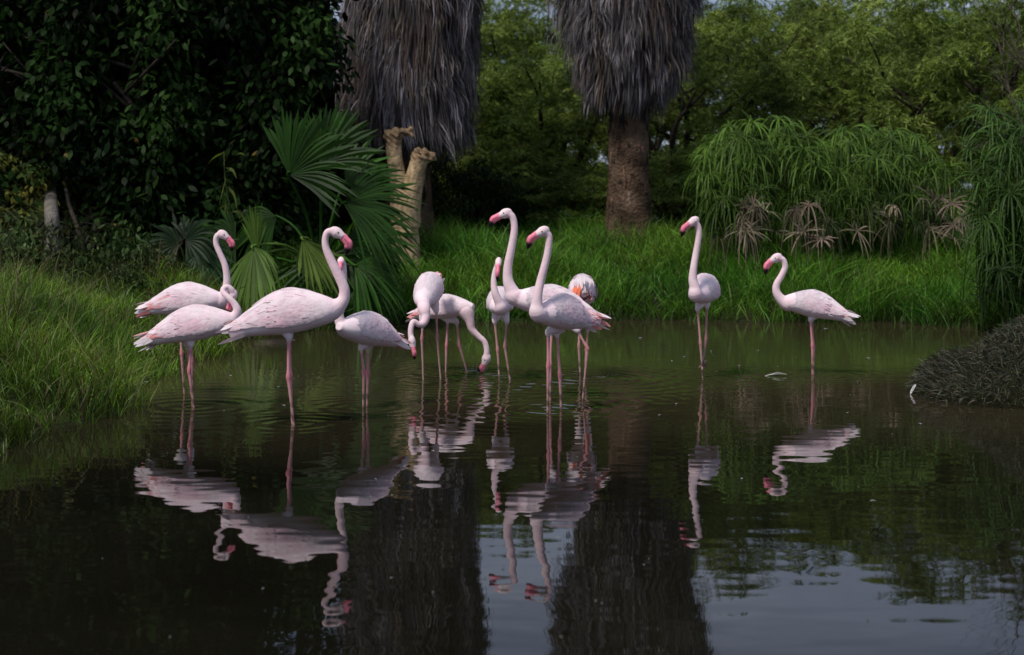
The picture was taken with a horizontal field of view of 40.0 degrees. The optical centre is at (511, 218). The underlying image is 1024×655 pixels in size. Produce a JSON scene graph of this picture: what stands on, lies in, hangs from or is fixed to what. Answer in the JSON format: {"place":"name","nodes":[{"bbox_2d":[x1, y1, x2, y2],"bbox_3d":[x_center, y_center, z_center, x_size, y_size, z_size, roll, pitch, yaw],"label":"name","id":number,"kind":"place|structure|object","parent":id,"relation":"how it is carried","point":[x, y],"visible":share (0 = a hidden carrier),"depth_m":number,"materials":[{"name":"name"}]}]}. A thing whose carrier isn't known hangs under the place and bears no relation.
{"place":"outdoors","nodes":[
{"label":"outdoors","id":0,"kind":"place"},
{"bbox_2d":[0,215,331,461],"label":"grass","id":1,"kind":"structure","parent":0,"point":[67,367],"depth_m":11.21,"materials":[{"name":"green plant"}]},
{"bbox_2d":[0,320,1023,654],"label":"water","id":2,"kind":"structure","parent":0,"point":[184,522],"depth_m":6.83,"materials":[{"name":"black liquid"}]},
{"bbox_2d":[134,230,234,394],"bbox_3d":[-2.587,0.873,11.098,0.800,1.566,0.255,0,0,0],"label":"flamingo","id":3,"kind":"object","parent":2,"relation":"on","point":[171,299],"visible":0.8,"depth_m":11.04},
{"bbox_2d":[132,284,241,406],"bbox_3d":[-2.393,1.073,10.376,0.794,1.166,0.273,0,0,0],"label":"flamingo","id":4,"kind":"object","parent":2,"relation":"on","point":[189,325],"visible":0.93,"depth_m":10.30},
{"bbox_2d":[215,226,352,424],"bbox_3d":[-1.542,0.855,9.480,0.934,1.600,0.299,0,0,0],"label":"flamingo","id":5,"kind":"object","parent":2,"relation":"on","point":[287,312],"visible":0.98,"depth_m":9.41},
{"bbox_2d":[335,257,410,407],"bbox_3d":[-1.049,0.965,10.317,0.273,1.382,0.873,0,0,33],"label":"flamingo","id":6,"kind":"object","parent":2,"relation":"on","point":[367,331],"visible":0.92,"depth_m":10.21},
{"bbox_2d":[408,272,444,379],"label":"flamingo","id":7,"kind":"object","parent":2,"relation":"on","point":[428,291],"visible":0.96,"depth_m":11.95},
{"bbox_2d":[407,294,490,372],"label":"flamingo","id":8,"kind":"object","parent":2,"relation":"on","point":[452,308],"visible":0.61,"depth_m":12.60},
{"bbox_2d":[486,257,513,379],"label":"flamingo","id":9,"kind":"object","parent":2,"relation":"on","point":[498,306],"visible":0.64,"depth_m":11.93},
{"bbox_2d":[489,208,611,400],"bbox_3d":[0.293,0.789,10.798,0.943,1.733,0.283,0,0,0],"label":"flamingo","id":10,"kind":"object","parent":2,"relation":"on","point":[516,296],"visible":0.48,"depth_m":10.74},
{"bbox_2d":[526,226,601,410],"bbox_3d":[0.386,0.855,10.181,0.256,1.602,0.812,0,0,43],"label":"flamingo","id":11,"kind":"object","parent":2,"relation":"on","point":[558,314],"visible":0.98,"depth_m":10.02},
{"bbox_2d":[122,328,1011,637],"bbox_3d":[1.427,1.383,11.041,8.984,0.004,13.452,0,0,0],"label":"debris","id":12,"kind":"object","parent":2,"relation":"on","point":[504,566],"visible":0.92,"depth_m":7.86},
{"bbox_2d":[568,273,597,377],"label":"flamingo","id":13,"kind":"object","parent":2,"relation":"on","point":[583,286],"visible":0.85,"depth_m":12.06},
{"bbox_2d":[680,216,720,377],"bbox_3d":[1.688,0.819,12.337,0.266,1.673,0.915,0,0,18],"label":"flamingo","id":14,"kind":"object","parent":2,"relation":"on","point":[704,290],"visible":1,"depth_m":12.07},
{"bbox_2d":[763,253,860,374],"bbox_3d":[2.666,0.982,12.505,0.862,1.347,0.244,0,0,0],"label":"flamingo","id":15,"kind":"object","parent":2,"relation":"on","point":[812,305],"visible":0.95,"depth_m":12.45},
{"bbox_2d":[0,204,1023,450],"bbox_3d":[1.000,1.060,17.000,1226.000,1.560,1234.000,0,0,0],"label":"ground","id":16,"kind":"structure","parent":0,"point":[743,319],"depth_m":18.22,"materials":[{"name":"green plant"}]},
{"bbox_2d":[17,193,65,253],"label":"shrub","id":17,"kind":"object","parent":16,"relation":"on","point":[35,208],"visible":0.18,"depth_m":18.98,"materials":[{"name":"green plant"}]},
{"bbox_2d":[0,197,95,289],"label":"weed clump","id":18,"kind":"object","parent":16,"relation":"on","point":[8,234],"visible":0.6,"depth_m":15.17,"materials":[{"name":"green plant"}]},
{"bbox_2d":[0,140,96,250],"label":"leafy shrub","id":19,"kind":"object","parent":16,"relation":"on","point":[35,180],"visible":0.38,"depth_m":18.85,"materials":[{"name":"green plant"}]},
{"bbox_2d":[0,216,99,282],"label":"weed clump","id":20,"kind":"object","parent":16,"relation":"on","point":[51,240],"visible":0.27,"depth_m":16.52,"materials":[{"name":"green plant"}]},
{"bbox_2d":[44,172,85,258],"bbox_3d":[-6.073,-0.025,19.112,0.553,1.488,1.631,0,0,-18],"label":"old trunk","id":21,"kind":"object","parent":16,"relation":"on","point":[50,202],"visible":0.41,"depth_m":18.60,"materials":[{"name":"grey plant"}]},
{"bbox_2d":[0,0,145,229],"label":"shaded tree","id":22,"kind":"object","parent":16,"relation":"on","point":[30,57],"depth_m":21.07,"materials":[{"name":"green plant"}]},
{"bbox_2d":[32,205,173,286],"bbox_3d":[-4.939,0.535,16.995,2.058,1.392,1.615,0,0,37],"label":"weed clump","id":23,"kind":"object","parent":16,"relation":"on","point":[137,242],"visible":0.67,"depth_m":16.75,"materials":[{"name":"green plant"}]},
{"bbox_2d":[0,0,236,262],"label":"broadleaf tree","id":24,"kind":"object","parent":16,"relation":"on","point":[44,92],"visible":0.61,"depth_m":18.96,"materials":[{"name":"green plant"}]},
{"bbox_2d":[88,252,163,301],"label":"weed clump","id":25,"kind":"object","parent":16,"relation":"on","point":[138,284],"visible":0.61,"depth_m":16.09,"materials":[{"name":"green plant"}]},
{"bbox_2d":[132,248,208,286],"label":"weed clump","id":26,"kind":"object","parent":16,"relation":"on","point":[185,264],"visible":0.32,"depth_m":17.42,"materials":[{"name":"green plant"}]},
{"bbox_2d":[0,0,341,265],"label":"broadleaf tree","id":27,"kind":"object","parent":16,"relation":"on","point":[241,13],"visible":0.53,"depth_m":19.23,"materials":[{"name":"green plant"}]},
{"bbox_2d":[136,212,235,286],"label":"fan palm","id":28,"kind":"object","parent":16,"relation":"on","point":[206,254],"visible":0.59,"depth_m":17.87,"materials":[{"name":"green plant"}]},
{"bbox_2d":[88,0,361,230],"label":"shaded tree","id":29,"kind":"object","parent":16,"relation":"on","point":[316,98],"visible":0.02,"depth_m":23.21,"materials":[{"name":"green plant"}]},
{"bbox_2d":[204,140,245,286],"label":"giant reed","id":30,"kind":"object","parent":16,"relation":"on","point":[233,194],"visible":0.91,"depth_m":17.85,"materials":[{"name":"green plant"}]},
{"bbox_2d":[125,0,366,270],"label":"broadleaf tree","id":31,"kind":"object","parent":16,"relation":"on","point":[246,189],"visible":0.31,"depth_m":19.64,"materials":[{"name":"green plant"}]},
{"bbox_2d":[229,84,346,226],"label":"shaded tree","id":32,"kind":"object","parent":16,"relation":"on","point":[336,193],"visible":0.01,"depth_m":23.34,"materials":[{"name":"green plant"}]},
{"bbox_2d":[183,100,425,329],"bbox_3d":[-2.719,0.079,17.804,3.345,3.249,2.243,0,0,0],"label":"fan palm","id":33,"kind":"object","parent":16,"relation":"on","point":[316,267],"visible":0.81,"depth_m":17.59,"materials":[{"name":"green plant"}]},
{"bbox_2d":[303,91,385,234],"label":"shaded tree","id":34,"kind":"object","parent":16,"relation":"on","point":[345,214],"visible":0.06,"depth_m":23.68,"materials":[{"name":"green plant"}]},
{"bbox_2d":[331,0,488,242],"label":"skirted palm","id":35,"kind":"object","parent":16,"relation":"on","point":[415,56],"visible":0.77,"depth_m":21.68,"materials":[{"name":"grey plant"}]},
{"bbox_2d":[383,126,436,270],"bbox_3d":[-1.496,-0.205,20.571,0.712,2.286,0.508,0,0,36],"label":"cut trunk","id":36,"kind":"object","parent":16,"relation":"on","point":[418,163],"visible":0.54,"depth_m":20.48,"materials":[{"name":"brown plant"}]},
{"bbox_2d":[381,153,539,236],"bbox_3d":[-0.842,-0.163,24.227,3.121,1.962,2.346,0,0,18],"label":"dark shrub","id":37,"kind":"object","parent":16,"relation":"on","point":[461,184],"visible":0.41,"depth_m":24.09,"materials":[{"name":"green plant"}]},
{"bbox_2d":[431,32,539,208],"bbox_3d":[-2.179,-2.586,40.128,6.362,6.783,6.993,0,0,-36],"label":"distant tree","id":38,"kind":"object","parent":16,"relation":"on","point":[488,48],"visible":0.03,"depth_m":39.45,"materials":[{"name":"green plant"}]},
{"bbox_2d":[450,178,540,235],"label":"dark shrub","id":39,"kind":"object","parent":16,"relation":"on","point":[515,205],"visible":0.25,"depth_m":24.20,"materials":[{"name":"green plant"}]},
{"bbox_2d":[433,55,561,228],"bbox_3d":[-1.370,-1.505,27.500,5.110,4.340,4.649,0,0,-17],"label":"feathery tree","id":40,"kind":"object","parent":16,"relation":"on","point":[500,96],"visible":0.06,"depth_m":26.40,"materials":[{"name":"green plant"}]},
{"bbox_2d":[431,132,566,232],"bbox_3d":[-0.422,-0.520,26.024,3.138,2.160,2.910,0,0,-43],"label":"feathery shrub","id":41,"kind":"object","parent":16,"relation":"on","point":[508,164],"visible":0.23,"depth_m":25.57,"materials":[{"name":"green plant"}]},
{"bbox_2d":[432,55,607,227],"bbox_3d":[-0.210,-1.246,26.555,4.462,3.762,4.811,0,0,27],"label":"feathery tree","id":42,"kind":"object","parent":16,"relation":"on","point":[559,136],"visible":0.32,"depth_m":26.13,"materials":[{"name":"green plant"}]},
{"bbox_2d":[473,0,577,158],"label":"distant tree","id":43,"kind":"object","parent":16,"relation":"on","point":[533,52],"visible":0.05,"depth_m":40.88,"materials":[{"name":"green plant"}]},
{"bbox_2d":[473,150,606,228],"bbox_3d":[0.482,-0.337,25.628,3.007,1.836,3.242,0,0,-22],"label":"feathery shrub","id":44,"kind":"object","parent":16,"relation":"on","point":[540,183],"visible":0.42,"depth_m":25.05,"materials":[{"name":"green plant"}]},
{"bbox_2d":[478,0,607,216],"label":"distant tree","id":45,"kind":"object","parent":16,"relation":"on","point":[501,31],"visible":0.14,"depth_m":40.12,"materials":[{"name":"green plant"}]},
{"bbox_2d":[439,52,679,225],"bbox_3d":[0.766,-1.290,27.359,5.028,4.035,4.773,0,0,7],"label":"feathery tree","id":46,"kind":"object","parent":16,"relation":"on","point":[545,82],"visible":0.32,"depth_m":26.41,"materials":[{"name":"green plant"}]},
{"bbox_2d":[488,6,669,217],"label":"distant tree","id":47,"kind":"object","parent":16,"relation":"on","point":[532,45],"visible":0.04,"depth_m":41.28,"materials":[{"name":"green plant"}]},
{"bbox_2d":[525,168,667,232],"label":"feathery shrub","id":48,"kind":"object","parent":16,"relation":"on","point":[574,187],"visible":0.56,"depth_m":24.61,"materials":[{"name":"green plant"}]},
{"bbox_2d":[543,0,710,250],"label":"skirted palm","id":49,"kind":"object","parent":16,"relation":"on","point":[628,65],"visible":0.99,"depth_m":22.02,"materials":[{"name":"grey plant"}]},
{"bbox_2d":[527,29,748,228],"bbox_3d":[3.127,-2.174,33.774,5.585,5.926,5.884,0,0,-18],"label":"distant tree","id":50,"kind":"object","parent":16,"relation":"on","point":[659,143],"visible":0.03,"depth_m":33.70,"materials":[{"name":"green plant"}]},
{"bbox_2d":[593,143,746,231],"bbox_3d":[2.836,-0.392,24.974,2.910,1.911,3.137,0,0,38],"label":"feathery shrub","id":51,"kind":"object","parent":16,"relation":"on","point":[662,192],"visible":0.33,"depth_m":24.80,"materials":[{"name":"green plant"}]},
{"bbox_2d":[545,5,801,228],"bbox_3d":[3.155,-1.875,27.204,5.229,5.151,4.850,0,0,2],"label":"feathery tree","id":52,"kind":"object","parent":16,"relation":"on","point":[706,74],"visible":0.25,"depth_m":26.52,"materials":[{"name":"green plant"}]},
{"bbox_2d":[597,0,807,215],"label":"distant tree","id":53,"kind":"object","parent":16,"relation":"on","point":[706,6],"visible":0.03,"depth_m":40.01,"materials":[{"name":"green plant"}]},
{"bbox_2d":[649,135,794,225],"bbox_3d":[3.795,-0.472,25.569,2.910,2.207,3.137,0,0,-2],"label":"feathery shrub","id":54,"kind":"object","parent":16,"relation":"on","point":[687,167],"visible":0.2,"depth_m":25.19,"materials":[{"name":"green plant"}]},
{"bbox_2d":[604,0,865,221],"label":"feathery tree","id":55,"kind":"object","parent":16,"relation":"on","point":[733,11],"visible":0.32,"depth_m":27.26,"materials":[{"name":"green plant"}]},
{"bbox_2d":[670,111,854,276],"bbox_3d":[3.725,-0.266,20.850,2.863,2.747,2.600,0,0,0],"label":"umbrella sedge","id":56,"kind":"object","parent":16,"relation":"on","point":[720,205],"visible":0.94,"depth_m":20.66,"materials":[{"name":"green plant"}]},
{"bbox_2d":[701,0,893,169],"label":"distant tree","id":57,"kind":"object","parent":16,"relation":"on","point":[780,8],"visible":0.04,"depth_m":40.83,"materials":[{"name":"green plant"}]},
{"bbox_2d":[695,50,942,229],"bbox_3d":[5.808,-1.328,26.700,4.796,3.924,5.272,0,0,-28],"label":"feathery tree","id":58,"kind":"object","parent":16,"relation":"on","point":[885,118],"visible":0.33,"depth_m":26.01,"materials":[{"name":"green plant"}]},
{"bbox_2d":[751,0,950,195],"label":"distant tree","id":59,"kind":"object","parent":16,"relation":"on","point":[816,7],"visible":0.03,"depth_m":40.76,"materials":[{"name":"green plant"}]},
{"bbox_2d":[780,120,977,268],"bbox_3d":[5.478,-0.229,21.184,3.166,2.618,3.044,0,0,0],"label":"umbrella sedge","id":60,"kind":"object","parent":16,"relation":"on","point":[862,205],"visible":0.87,"depth_m":20.88,"materials":[{"name":"green plant"}]},
{"bbox_2d":[771,0,996,207],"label":"distant tree","id":61,"kind":"object","parent":16,"relation":"on","point":[849,12],"visible":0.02,"depth_m":38.99,"materials":[{"name":"green plant"}]},
{"bbox_2d":[779,0,1016,230],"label":"feathery tree","id":62,"kind":"object","parent":16,"relation":"on","point":[834,9],"visible":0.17,"depth_m":28.00,"materials":[{"name":"green plant"}]},
{"bbox_2d":[775,0,1023,219],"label":"feathery tree","id":63,"kind":"object","parent":16,"relation":"on","point":[905,37],"visible":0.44,"depth_m":25.99,"materials":[{"name":"green plant"}]},
{"bbox_2d":[864,0,1023,221],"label":"distant tree","id":64,"kind":"object","parent":16,"relation":"on","point":[967,11],"depth_m":39.57,"materials":[{"name":"green plant"}]},
{"bbox_2d":[890,0,1023,221],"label":"feathery tree","id":65,"kind":"object","parent":16,"relation":"on","point":[981,49],"visible":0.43,"depth_m":24.85,"materials":[{"name":"green plant"}]},
{"bbox_2d":[915,175,999,239],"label":"umbrella sedge","id":66,"kind":"object","parent":16,"relation":"on","point":[963,195],"visible":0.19,"depth_m":22.17,"materials":[{"name":"green plant"}]},
{"bbox_2d":[904,313,1023,407],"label":"shrub","id":67,"kind":"object","parent":16,"relation":"on","point":[935,373],"visible":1,"depth_m":10.78,"materials":[{"name":"green plant"}]},
{"bbox_2d":[905,0,1023,223],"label":"distant tree","id":68,"kind":"object","parent":16,"relation":"on","point":[988,2],"depth_m":39.15,"materials":[{"name":"green plant"}]},
{"bbox_2d":[939,96,1023,332],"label":"umbrella sedge","id":69,"kind":"object","parent":16,"relation":"on","point":[1008,270],"visible":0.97,"depth_m":17.16,"materials":[{"name":"green plant"}]},
{"bbox_2d":[955,0,1023,148],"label":"tree","id":70,"kind":"object","parent":16,"relation":"on","point":[1021,60],"visible":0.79,"depth_m":18.62,"materials":[{"name":"green plant"}]},
{"bbox_2d":[975,64,1023,206],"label":"distant tree","id":71,"kind":"object","parent":16,"relation":"on","point":[1008,130],"visible":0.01,"depth_m":32.06,"materials":[{"name":"green plant"}]},
{"bbox_2d":[330,0,1023,191],"label":"sky","id":72,"kind":"structure","parent":0,"point":[713,1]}
]}

